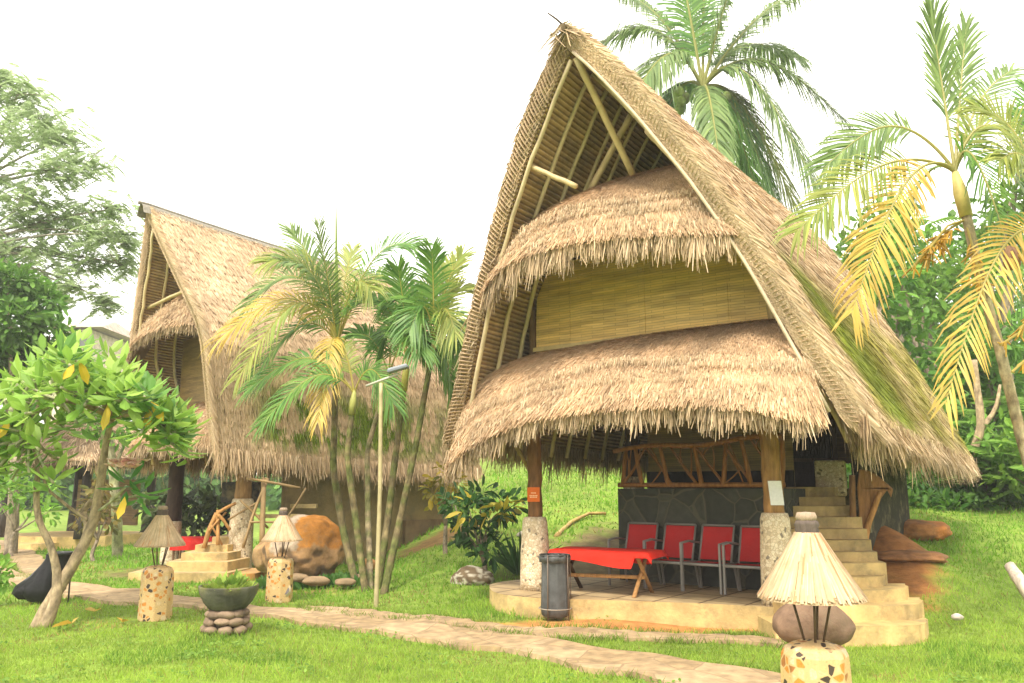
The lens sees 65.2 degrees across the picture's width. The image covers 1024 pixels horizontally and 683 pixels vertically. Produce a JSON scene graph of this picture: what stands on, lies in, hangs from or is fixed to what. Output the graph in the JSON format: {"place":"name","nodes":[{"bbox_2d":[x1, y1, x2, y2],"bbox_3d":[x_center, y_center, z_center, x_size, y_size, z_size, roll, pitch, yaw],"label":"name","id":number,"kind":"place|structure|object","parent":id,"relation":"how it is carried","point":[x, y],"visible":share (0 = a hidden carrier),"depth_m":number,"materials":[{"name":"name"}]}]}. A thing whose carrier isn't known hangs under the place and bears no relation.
{"place":"outdoors","nodes":[
{"label":"outdoors","id":0,"kind":"place"},
{"bbox_2d":[0,540,44,574],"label":"back path","id":1,"kind":"structure","parent":0,"point":[30,560],"depth_m":17.61,"materials":[{"name":"beige stone"}]},
{"bbox_2d":[365,559,374,569],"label":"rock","id":2,"kind":"object","parent":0,"point":[373,564],"visible":0.19,"depth_m":13.86,"materials":[{"name":"brown stone"}]},
{"bbox_2d":[0,567,780,682],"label":"garden path","id":3,"kind":"structure","parent":0,"point":[654,666],"depth_m":8.12,"materials":[{"name":"beige stone"}]},
{"bbox_2d":[0,453,1023,682],"bbox_3d":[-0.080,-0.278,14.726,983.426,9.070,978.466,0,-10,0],"label":"ground","id":4,"kind":"structure","parent":0,"point":[917,578],"depth_m":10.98,"materials":[{"name":"green plant"}]},
{"bbox_2d":[0,545,15,595],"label":"garden shrub","id":5,"kind":"object","parent":4,"relation":"on","point":[4,577],"visible":0.99,"depth_m":11.15,"materials":[{"name":"green plant"}]},
{"bbox_2d":[0,466,63,555],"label":"garden shrub","id":6,"kind":"object","parent":4,"relation":"on","point":[21,506],"visible":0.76,"depth_m":18.66,"materials":[{"name":"green plant"}]},
{"bbox_2d":[0,255,81,554],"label":"broadleaf tree","id":7,"kind":"object","parent":4,"relation":"on","point":[20,301],"visible":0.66,"depth_m":20.07,"materials":[{"name":"green plant"}]},
{"bbox_2d":[11,551,72,603],"bbox_3d":[-6.541,3.309,11.178,0.765,0.719,0.451,0,-10,0],"label":"rubbish bag","id":8,"kind":"object","parent":4,"relation":"on","point":[35,586],"visible":0.62,"depth_m":11.01,"materials":[{"name":"plastic"}]},
{"bbox_2d":[52,618,76,626],"bbox_3d":[-5.072,3.194,9.088,0.091,0.058,0.541,0,-10,3],"label":"fallen leaf","id":9,"kind":"object","parent":4,"relation":"on","point":[63,623],"visible":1,"depth_m":9.05,"materials":[{"name":"yellow plant"}]},
{"bbox_2d":[0,63,143,324],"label":"feathery tree","id":10,"kind":"object","parent":4,"relation":"on","point":[49,136],"visible":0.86,"depth_m":24.93,"materials":[{"name":"green plant"}]},
{"bbox_2d":[51,322,129,477],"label":"distant building","id":11,"kind":"structure","parent":4,"relation":"on","point":[110,333],"depth_m":59.25,"materials":[{"name":"paint"}]},
{"bbox_2d":[80,338,86,345],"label":"window","id":12,"kind":"structure","parent":11,"relation":"in","point":[82,343],"depth_m":57.31,"materials":[{"name":"paint"}]},
{"bbox_2d":[85,607,100,610],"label":"fallen leaf","id":13,"kind":"object","parent":4,"relation":"on","point":[91,609],"visible":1,"depth_m":10.09,"materials":[{"name":"yellow plant"}]},
{"bbox_2d":[0,409,186,550],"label":"thatched hut","id":14,"kind":"object","parent":4,"relation":"on","point":[87,457],"visible":0.15,"depth_m":21.47,"materials":[{"name":"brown wood"}]},
{"bbox_2d":[67,469,120,560],"bbox_3d":[-9.282,3.892,17.768,1.266,2.143,1.051,-5,-12,28],"label":"garden shrub","id":15,"kind":"object","parent":4,"relation":"on","point":[103,515],"visible":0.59,"depth_m":17.70,"materials":[{"name":"green plant"}]},
{"bbox_2d":[0,326,210,627],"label":"frangipani tree","id":16,"kind":"object","parent":4,"relation":"on","point":[80,380],"visible":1,"depth_m":9.20,"materials":[{"name":"green plant"}]},
{"bbox_2d":[74,407,139,557],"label":"young tree","id":17,"kind":"object","parent":4,"relation":"on","point":[117,544],"visible":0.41,"depth_m":18.51,"materials":[{"name":"green plant"}]},
{"bbox_2d":[134,506,185,621],"bbox_3d":[-4.363,2.742,9.875,0.618,1.404,0.608,3,-11,-19],"label":"garden lamp","id":18,"kind":"object","parent":4,"relation":"on","point":[156,592],"visible":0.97,"depth_m":9.71,"materials":[{"name":"beige stone"}]},
{"bbox_2d":[130,480,190,558],"bbox_3d":[-7.845,3.996,17.753,1.012,1.844,1.188,-6,-12,29],"label":"croton","id":19,"kind":"object","parent":4,"relation":"on","point":[146,519],"visible":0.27,"depth_m":17.69,"materials":[{"name":"green plant"}]},
{"bbox_2d":[156,482,204,552],"bbox_3d":[-7.345,4.033,17.788,1.170,1.847,1.016,0,-10,0],"label":"croton","id":20,"kind":"object","parent":4,"relation":"on","point":[185,522],"visible":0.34,"depth_m":17.78,"materials":[{"name":"green plant"}]},
{"bbox_2d":[169,536,214,559],"bbox_3d":[-6.306,4.238,16.109,0.970,0.617,0.619,1,-10,-6],"label":"covered bench","id":21,"kind":"object","parent":4,"relation":"on","point":[191,542],"visible":0.41,"depth_m":15.85,"materials":[{"name":"fabric"}]},
{"bbox_2d":[182,481,228,535],"bbox_3d":[-6.843,4.028,17.756,1.165,1.873,1.023,6,-12,-29],"label":"croton","id":22,"kind":"object","parent":4,"relation":"on","point":[194,511],"visible":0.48,"depth_m":17.64,"materials":[{"name":"green plant"}]},
{"bbox_2d":[198,487,230,534],"bbox_3d":[-6.401,4.034,17.737,1.334,1.847,0.990,8,-13,-38],"label":"croton","id":23,"kind":"object","parent":4,"relation":"on","point":[209,512],"visible":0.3,"depth_m":17.60,"materials":[{"name":"green plant"}]},
{"bbox_2d":[198,569,258,635],"bbox_3d":[-3.156,2.885,8.882,0.652,0.683,0.683,3,-11,-17],"label":"planter bowl","id":24,"kind":"object","parent":4,"relation":"on","point":[226,600],"visible":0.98,"depth_m":8.69,"materials":[{"name":"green stone"}]},
{"bbox_2d":[252,541,266,573],"bbox_3d":[-4.119,3.723,13.856,0.684,0.621,0.833,0,-10,0],"label":"boulder","id":25,"kind":"object","parent":4,"relation":"on","point":[258,562],"visible":0.34,"depth_m":13.56,"materials":[{"name":"beige stone"}]},
{"bbox_2d":[262,508,302,602],"bbox_3d":[-3.342,3.099,11.592,0.598,1.359,0.588,-5,-11,27],"label":"garden lamp","id":26,"kind":"object","parent":4,"relation":"on","point":[279,580],"visible":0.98,"depth_m":11.43,"materials":[{"name":"beige stone"}]},
{"bbox_2d":[285,585,290,595],"bbox_3d":[-3.249,3.595,11.453,0.180,0.255,0.184,2,-10,-11],"label":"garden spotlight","id":27,"kind":"object","parent":4,"relation":"on","point":[288,592],"visible":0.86,"depth_m":11.39,"materials":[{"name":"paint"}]},
{"bbox_2d":[293,573,308,582],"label":"rock","id":28,"kind":"object","parent":4,"relation":"on","point":[298,577],"visible":0.46,"depth_m":12.73,"materials":[{"name":"beige stone"}]},
{"bbox_2d":[262,514,344,575],"bbox_3d":[-3.538,3.579,13.672,1.379,1.214,1.244,0,-10,0],"label":"boulder","id":29,"kind":"object","parent":4,"relation":"on","point":[318,549],"visible":0.69,"depth_m":13.28,"materials":[{"name":"brown stone"}]},
{"bbox_2d":[124,201,485,582],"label":"thatched house","id":30,"kind":"structure","parent":4,"relation":"on","point":[195,281],"depth_m":15.91,"materials":[{"name":"beige plant"}]},
{"bbox_2d":[253,569,374,589],"bbox_3d":[-3.174,3.865,12.993,1.995,0.317,0.853,0,-10,0],"label":"ground cover","id":31,"kind":"object","parent":4,"relation":"on","point":[261,579],"visible":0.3,"depth_m":12.79,"materials":[{"name":"green plant"}]},
{"bbox_2d":[197,204,432,586],"bbox_3d":[-3.258,0.775,13.523,4.020,6.565,1.996,2,-10,-10],"label":"areca palm","id":32,"kind":"object","parent":4,"relation":"on","point":[336,325],"visible":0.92,"depth_m":13.54,"materials":[{"name":"green plant"}]},
{"bbox_2d":[302,576,329,585],"bbox_3d":[-3.088,3.780,12.626,0.448,0.157,0.320,0,-10,0],"label":"rock","id":33,"kind":"object","parent":4,"relation":"on","point":[316,580],"visible":0.99,"depth_m":12.53,"materials":[{"name":"beige stone"}]},
{"bbox_2d":[234,337,410,591],"bbox_3d":[-3.113,1.889,12.905,3.016,4.183,1.480,0,-10,0],"label":"areca palm","id":34,"kind":"object","parent":4,"relation":"on","point":[371,377],"visible":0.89,"depth_m":12.80,"materials":[{"name":"green plant"}]},
{"bbox_2d":[335,578,355,585],"bbox_3d":[-2.608,3.767,12.530,0.338,0.114,0.239,0,-10,0],"label":"rock","id":35,"kind":"object","parent":4,"relation":"on","point":[345,581],"visible":1,"depth_m":12.46,"materials":[{"name":"beige stone"}]},
{"bbox_2d":[366,363,408,606],"bbox_3d":[-1.778,2.006,11.107,0.602,3.422,0.160,0,-10,0],"label":"lamp post","id":36,"kind":"object","parent":4,"relation":"on","point":[405,366],"visible":0.97,"depth_m":11.11,"materials":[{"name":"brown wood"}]},
{"bbox_2d":[335,304,446,588],"bbox_3d":[-2.063,1.599,13.387,2.199,4.912,1.082,-6,-12,28],"label":"areca palm","id":37,"kind":"object","parent":4,"relation":"on","point":[359,332],"visible":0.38,"depth_m":13.39,"materials":[{"name":"green plant"}]},
{"bbox_2d":[338,254,470,588],"bbox_3d":[-1.696,1.177,13.131,2.240,5.626,1.818,4,-11,-21],"label":"areca palm","id":38,"kind":"object","parent":4,"relation":"on","point":[398,272],"visible":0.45,"depth_m":13.27,"materials":[{"name":"green plant"}]},
{"bbox_2d":[367,236,480,594],"bbox_3d":[-1.392,1.091,13.005,2.116,5.814,1.578,0,-10,0],"label":"areca palm","id":39,"kind":"object","parent":4,"relation":"on","point":[452,285],"visible":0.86,"depth_m":13.10,"materials":[{"name":"green plant"}]},
{"bbox_2d":[419,461,468,553],"bbox_3d":[-1.189,3.110,14.815,0.834,1.792,1.008,-9,-14,41],"label":"leafy shrub","id":40,"kind":"object","parent":4,"relation":"on","point":[430,482],"visible":0.7,"depth_m":14.68,"materials":[{"name":"green plant"}]},
{"bbox_2d":[450,565,494,584],"bbox_3d":[-0.614,3.712,12.542,0.709,0.401,0.539,0,-10,0],"label":"rock","id":41,"kind":"object","parent":4,"relation":"on","point":[467,574],"visible":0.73,"depth_m":12.39,"materials":[{"name":"grey stone"}]},
{"bbox_2d":[436,473,527,573],"bbox_3d":[-0.458,3.025,13.020,1.577,1.743,1.295,6,-12,-28],"label":"leafy shrub","id":42,"kind":"object","parent":4,"relation":"on","point":[466,521],"visible":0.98,"depth_m":12.89,"materials":[{"name":"green plant"}]},
{"bbox_2d":[0,204,1023,510],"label":"woods","id":43,"kind":"object","parent":4,"relation":"on","point":[272,496],"visible":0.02,"depth_m":44.60,"materials":[{"name":"green plant"}]},
{"bbox_2d":[488,530,562,575],"bbox_3d":[0.207,3.386,12.974,1.324,0.813,1.185,0,-10,0],"label":"spiky plant","id":44,"kind":"object","parent":4,"relation":"on","point":[510,561],"visible":0.49,"depth_m":12.85,"materials":[{"name":"green plant"}]},
{"bbox_2d":[538,553,571,622],"bbox_3d":[0.525,3.006,9.754,0.412,0.802,0.412,0,-10,0],"label":"litter bin","id":45,"kind":"object","parent":4,"relation":"on","point":[555,599],"visible":0.95,"depth_m":9.63,"materials":[{"name":"plastic"}]},
{"bbox_2d":[554,512,605,536],"bbox_3d":[1.346,3.794,16.574,0.325,0.479,2.202,-6,-12,32],"label":"fallen branch","id":46,"kind":"object","parent":4,"relation":"on","point":[566,526],"visible":0.92,"depth_m":16.71,"materials":[{"name":"brown wood"}]},
{"bbox_2d":[490,577,773,629],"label":"terrace","id":47,"kind":"structure","parent":4,"relation":"on","point":[689,606],"depth_m":9.71,"materials":[{"name":"concrete"}]},
{"bbox_2d":[568,558,653,597],"bbox_3d":[1.237,2.991,10.383,1.340,0.553,0.633,-6,-12,28],"label":"folding table","id":48,"kind":"object","parent":47,"relation":"on","point":[639,577],"visible":0.56,"depth_m":10.27,"materials":[{"name":"brown wood"}]},
{"bbox_2d":[548,546,668,568],"bbox_3d":[1.237,2.805,10.417,1.440,0.206,0.702,-6,-12,28],"label":"tablecloth","id":49,"kind":"object","parent":48,"relation":"on","point":[622,558],"visible":0.94,"depth_m":10.13,"materials":[{"name":"fabric"}]},
{"bbox_2d":[607,522,661,585],"bbox_3d":[1.724,2.975,11.194,0.560,0.849,0.639,-6,-12,32],"label":"sling chair","id":50,"kind":"object","parent":47,"relation":"on","point":[637,534],"visible":0.44,"depth_m":11.44,"materials":[{"name":"fabric"}]},
{"bbox_2d":[643,523,700,590],"bbox_3d":[2.177,2.916,10.870,0.560,0.849,0.639,-7,-13,35],"label":"sling chair","id":51,"kind":"object","parent":47,"relation":"on","point":[674,537],"visible":0.84,"depth_m":11.06,"materials":[{"name":"fabric"}]},
{"bbox_2d":[681,524,739,594],"bbox_3d":[2.616,2.859,10.557,0.560,0.849,0.639,-8,-13,37],"label":"sling chair","id":52,"kind":"object","parent":47,"relation":"on","point":[712,540],"visible":0.92,"depth_m":10.74,"materials":[{"name":"fabric"}]},
{"bbox_2d":[722,525,760,594],"bbox_3d":[3.069,2.800,10.233,0.560,0.849,0.639,-7,-12,34],"label":"sling chair","id":53,"kind":"object","parent":47,"relation":"on","point":[749,545],"visible":0.51,"depth_m":10.48,"materials":[{"name":"fabric"}]},
{"bbox_2d":[439,13,981,646],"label":"thatched house","id":54,"kind":"structure","parent":4,"relation":"on","point":[653,303],"depth_m":10.28,"materials":[{"name":"beige plant"}]},
{"bbox_2d":[527,487,539,501],"bbox_3d":[0.286,2.040,10.665,0.165,0.190,0.020,-1,-10,6],"label":"orange sign","id":55,"kind":"object","parent":54,"relation":"attached to","point":[533,494],"visible":1,"depth_m":10.66,"materials":[{"name":"paper"}]},
{"bbox_2d":[768,481,783,504],"bbox_3d":[3.088,1.772,9.357,0.170,0.280,0.022,-3,-11,14],"label":"paper notice","id":56,"kind":"object","parent":54,"relation":"attached to","point":[775,492],"visible":1,"depth_m":9.36,"materials":[{"name":"white paper"}]},
{"bbox_2d":[792,405,837,486],"bbox_3d":[4.579,1.521,12.316,0.771,1.550,0.120,-3,-11,14],"label":"door","id":57,"kind":"structure","parent":54,"relation":"in","point":[804,459],"depth_m":12.26,"materials":[{"name":"brown wood"}]},
{"bbox_2d":[849,469,892,538],"bbox_3d":[4.808,2.274,10.635,0.641,1.139,0.200,0,-10,0],"label":"driftwood rail","id":58,"kind":"object","parent":54,"relation":"on","point":[872,491],"visible":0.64,"depth_m":10.68,"materials":[{"name":"brown wood"}]},
{"bbox_2d":[595,0,856,241],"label":"coconut palm","id":59,"kind":"object","parent":4,"relation":"on","point":[721,111],"visible":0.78,"depth_m":25.92,"materials":[{"name":"green plant"}]},
{"bbox_2d":[757,512,867,682],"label":"garden lamp","id":60,"kind":"object","parent":4,"relation":"on","point":[808,568],"visible":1,"depth_m":4.79,"materials":[{"name":"beige wicker"}]},
{"bbox_2d":[772,604,855,645],"bbox_3d":[2.551,2.397,6.795,0.685,0.420,0.517,0,-10,0],"label":"boulder","id":61,"kind":"object","parent":4,"relation":"on","point":[841,628],"visible":0.64,"depth_m":6.61,"materials":[{"name":"brown stone"}]},
{"bbox_2d":[835,189,910,314],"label":"jungle tree","id":62,"kind":"object","parent":4,"relation":"on","point":[843,233],"visible":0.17,"depth_m":26.17,"materials":[{"name":"green plant"}]},
{"bbox_2d":[772,0,1023,466],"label":"betel palm","id":63,"kind":"object","parent":4,"relation":"on","point":[940,87],"visible":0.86,"depth_m":9.65,"materials":[{"name":"green plant"}]},
{"bbox_2d":[832,208,981,405],"bbox_3d":[12.660,-0.769,26.525,5.201,8.690,4.142,7,-12,-32],"label":"jungle tree","id":64,"kind":"object","parent":4,"relation":"on","point":[929,302],"visible":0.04,"depth_m":26.55,"materials":[{"name":"green plant"}]},
{"bbox_2d":[874,549,948,562],"bbox_3d":[5.640,3.121,11.585,1.226,0.262,0.970,0,-10,0],"label":"boulder","id":65,"kind":"object","parent":4,"relation":"on","point":[907,555],"visible":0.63,"depth_m":11.23,"materials":[{"name":"brown stone"}]},
{"bbox_2d":[843,215,996,385],"bbox_3d":[11.940,-0.108,22.316,4.161,7.405,3.193,0,-10,0],"label":"jungle tree","id":66,"kind":"object","parent":4,"relation":"on","point":[940,285],"visible":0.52,"depth_m":22.61,"materials":[{"name":"green plant"}]},
{"bbox_2d":[904,519,952,540],"bbox_3d":[7.067,3.312,13.956,1.037,0.414,1.043,0,-10,0],"label":"boulder","id":67,"kind":"object","parent":4,"relation":"on","point":[917,530],"visible":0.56,"depth_m":13.55,"materials":[{"name":"brown stone"}]},
{"bbox_2d":[859,244,1001,479],"bbox_3d":[9.528,0.511,19.183,3.212,6.206,2.694,5,-11,-26],"label":"jungle tree","id":68,"kind":"object","parent":4,"relation":"on","point":[910,285],"visible":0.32,"depth_m":19.37,"materials":[{"name":"green plant"}]},
{"bbox_2d":[846,402,1023,511],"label":"undergrowth","id":69,"kind":"object","parent":4,"relation":"on","point":[976,495],"visible":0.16,"depth_m":16.56,"materials":[{"name":"green plant"}]},
{"bbox_2d":[951,613,963,620],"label":"rock","id":70,"kind":"object","parent":4,"relation":"on","point":[956,616],"visible":1,"depth_m":9.15,"materials":[{"name":"white stone"}]},
{"bbox_2d":[932,403,1008,491],"bbox_3d":[10.029,2.382,17.619,2.087,2.213,2.244,-2,-10,9],"label":"jungle shrub","id":71,"kind":"object","parent":4,"relation":"on","point":[960,417],"visible":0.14,"depth_m":18.01,"materials":[{"name":"green plant"}]},
{"bbox_2d":[925,193,1023,432],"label":"jungle tree","id":72,"kind":"object","parent":4,"relation":"on","point":[961,239],"visible":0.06,"depth_m":27.22,"materials":[{"name":"green plant"}]},
{"bbox_2d":[927,78,1023,439],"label":"betel palm","id":73,"kind":"object","parent":4,"relation":"on","point":[1012,257],"visible":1,"depth_m":8.26,"materials":[{"name":"green plant"}]},
{"bbox_2d":[931,307,1023,437],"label":"jungle tree","id":74,"kind":"object","parent":4,"relation":"on","point":[1015,353],"visible":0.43,"depth_m":20.13,"materials":[{"name":"green plant"}]},
{"bbox_2d":[931,407,1023,494],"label":"jungle shrub","id":75,"kind":"object","parent":4,"relation":"on","point":[980,451],"visible":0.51,"depth_m":17.01,"materials":[{"name":"green plant"}]},
{"bbox_2d":[960,360,1000,486],"bbox_3d":[10.107,1.752,17.204,1.228,2.729,0.248,1,-10,-6],"label":"bare trunk","id":76,"kind":"object","parent":4,"relation":"on","point":[981,422],"visible":0.72,"depth_m":17.18,"materials":[{"name":"beige plant"}]},
{"bbox_2d":[943,102,1023,379],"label":"jungle tree","id":77,"kind":"object","parent":4,"relation":"on","point":[1015,196],"visible":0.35,"depth_m":22.73,"materials":[{"name":"green plant"}]},
{"bbox_2d":[974,396,1023,503],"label":"jungle shrub","id":78,"kind":"object","parent":4,"relation":"on","point":[1014,486],"visible":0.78,"depth_m":16.18,"materials":[{"name":"green plant"}]},
{"bbox_2d":[1004,562,1023,598],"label":"timber log","id":79,"kind":"object","parent":4,"relation":"on","point":[1015,573],"visible":1,"depth_m":8.88,"materials":[{"name":"white wood"}]},
{"bbox_2d":[0,0,1023,474],"label":"sky","id":80,"kind":"structure","parent":0,"point":[245,117],"materials":[{"name":"white"}]},
{"bbox_2d":[302,605,784,648],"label":"terrace path","id":81,"kind":"structure","parent":0,"point":[633,636],"depth_m":8.65,"materials":[{"name":"beige stone"}]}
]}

